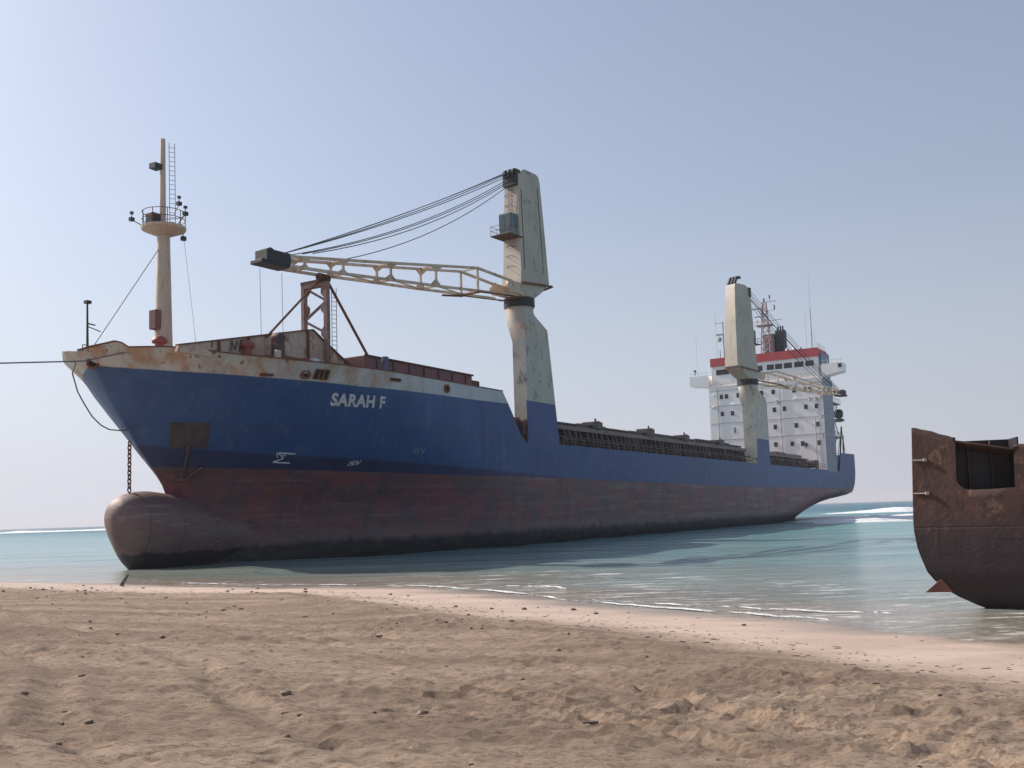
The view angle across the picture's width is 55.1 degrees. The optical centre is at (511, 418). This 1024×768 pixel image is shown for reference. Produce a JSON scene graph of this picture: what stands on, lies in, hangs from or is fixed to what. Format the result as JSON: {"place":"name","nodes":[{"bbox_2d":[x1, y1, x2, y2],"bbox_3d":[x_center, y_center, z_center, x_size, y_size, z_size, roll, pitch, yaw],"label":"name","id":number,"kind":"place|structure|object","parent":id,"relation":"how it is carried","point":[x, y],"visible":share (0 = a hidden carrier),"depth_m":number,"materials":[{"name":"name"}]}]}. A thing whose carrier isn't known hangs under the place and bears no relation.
{"place":"outdoors","nodes":[
{"label":"outdoors","id":0,"kind":"place"},
{"bbox_2d":[0,582,1023,767],"bbox_3d":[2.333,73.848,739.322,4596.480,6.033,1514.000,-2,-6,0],"label":"sand","id":1,"kind":"structure","parent":0,"point":[123,688],"depth_m":13.95,"materials":[{"name":"beige sand"}]},
{"bbox_2d":[17,691,28,695],"bbox_3d":[-6.247,3.514,12.521,0.159,0.082,0.143,1,-6,-30],"label":"sand clod","id":2,"kind":"object","parent":1,"relation":"on","point":[24,693],"visible":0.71,"depth_m":12.48,"materials":[{"name":"sand"}]},
{"bbox_2d":[84,719,92,723],"bbox_3d":[-4.652,3.340,10.792,0.093,0.051,0.105,-5,-6,28],"label":"sand clod","id":3,"kind":"object","parent":1,"relation":"on","point":[89,721],"visible":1,"depth_m":10.76,"materials":[{"name":"beige sand"}]},
{"bbox_2d":[120,574,128,585],"bbox_3d":[-19.043,7.997,48.078,0.496,0.712,0.280,-3,-6,17],"label":"wooden stake","id":4,"kind":"object","parent":1,"relation":"on","point":[123,581],"visible":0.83,"depth_m":48.05,"materials":[{"name":"brown wood"}]},
{"bbox_2d":[280,690,291,695],"bbox_3d":[-3.020,3.670,13.098,0.145,0.083,0.161,1,-6,-24],"label":"sand clod","id":5,"kind":"object","parent":1,"relation":"on","point":[285,692],"visible":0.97,"depth_m":13.05,"materials":[{"name":"beige sand"}]},
{"bbox_2d":[417,710,428,714],"bbox_3d":[-1.084,3.561,11.829,0.136,0.089,0.148,-6,-7,39],"label":"sand clod","id":6,"kind":"object","parent":1,"relation":"on","point":[421,712],"visible":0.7,"depth_m":11.80,"materials":[{"name":"beige sand"}]},
{"bbox_2d":[1,583,1018,767],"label":"beach litter","id":7,"kind":"object","parent":1,"relation":"on","point":[299,714],"visible":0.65,"depth_m":19.88,"materials":[{"name":"stone"}]},
{"bbox_2d":[0,501,1023,644],"bbox_3d":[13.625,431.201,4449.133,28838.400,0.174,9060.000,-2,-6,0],"label":"sea water","id":8,"kind":"structure","parent":0,"point":[867,567],"depth_m":51.76,"materials":[{"name":"teal liquid"}]},
{"bbox_2d":[0,529,104,533],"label":"surf","id":9,"kind":"structure","parent":8,"relation":"on","point":[51,531],"depth_m":660.22,"materials":[{"name":"white liquid"}]},
{"bbox_2d":[179,582,356,584],"bbox_3d":[-11.914,7.806,46.264,11.203,0.025,0.701,-5,-6,28],"label":"swash foam","id":10,"kind":"object","parent":8,"relation":"on","point":[285,584],"visible":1,"depth_m":45.35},
{"bbox_2d":[62,138,854,569],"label":"cargo ship","id":11,"kind":"object","parent":8,"relation":"on","point":[304,442],"visible":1,"depth_m":79.48,"materials":[{"name":"paint"}]},
{"bbox_2d":[0,352,124,363],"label":"mooring line","id":12,"kind":"object","parent":11,"relation":"attached to","point":[61,361],"visible":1,"depth_m":63.56,"materials":[{"name":"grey fabric"}]},
{"bbox_2d":[72,363,130,430],"bbox_3d":[-27.487,-1.366,66.030,0.090,4.322,4.795,-5,-6,30],"label":"hanging rope","id":13,"kind":"object","parent":11,"relation":"hanging from","point":[88,409],"visible":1,"depth_m":64.88,"materials":[{"name":"black fabric"}]},
{"bbox_2d":[127,440,131,492],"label":"hanging chain","id":14,"kind":"object","parent":11,"relation":"hanging from","point":[129,470],"visible":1,"depth_m":67.56,"materials":[{"name":"grey metal"}]},
{"bbox_2d":[505,585,566,588],"bbox_3d":[1.188,6.722,39.311,0.816,0.025,3.438,3,-8,-43],"label":"swash foam","id":15,"kind":"object","parent":8,"relation":"on","point":[529,585],"visible":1,"depth_m":39.78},
{"bbox_2d":[413,585,827,619],"bbox_3d":[1.751,6.183,33.894,1.022,0.025,21.777,2,-7,-34],"label":"swash foam","id":16,"kind":"object","parent":8,"relation":"on","point":[633,604],"visible":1,"depth_m":30.04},
{"bbox_2d":[592,599,890,612],"bbox_3d":[6.256,5.595,29.277,10.007,0.025,0.451,-7,-7,42],"label":"swash foam","id":17,"kind":"object","parent":8,"relation":"on","point":[744,606],"visible":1,"depth_m":28.68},
{"bbox_2d":[786,514,912,523],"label":"surf","id":18,"kind":"structure","parent":8,"relation":"on","point":[882,518],"depth_m":147.15,"materials":[{"name":"white liquid"}]},
{"bbox_2d":[826,507,912,513],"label":"surf","id":19,"kind":"structure","parent":8,"relation":"on","point":[898,509],"depth_m":264.36,"materials":[{"name":"white liquid"}]},
{"bbox_2d":[911,428,1023,608],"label":"rusty hull wreck","id":20,"kind":"object","parent":8,"relation":"on","point":[968,510],"visible":0.98,"depth_m":27.19,"materials":[{"name":"metal"}]},
{"bbox_2d":[0,0,1023,528],"label":"sky","id":21,"kind":"structure","parent":0,"point":[870,153],"materials":[{"name":"blue"}]}
]}

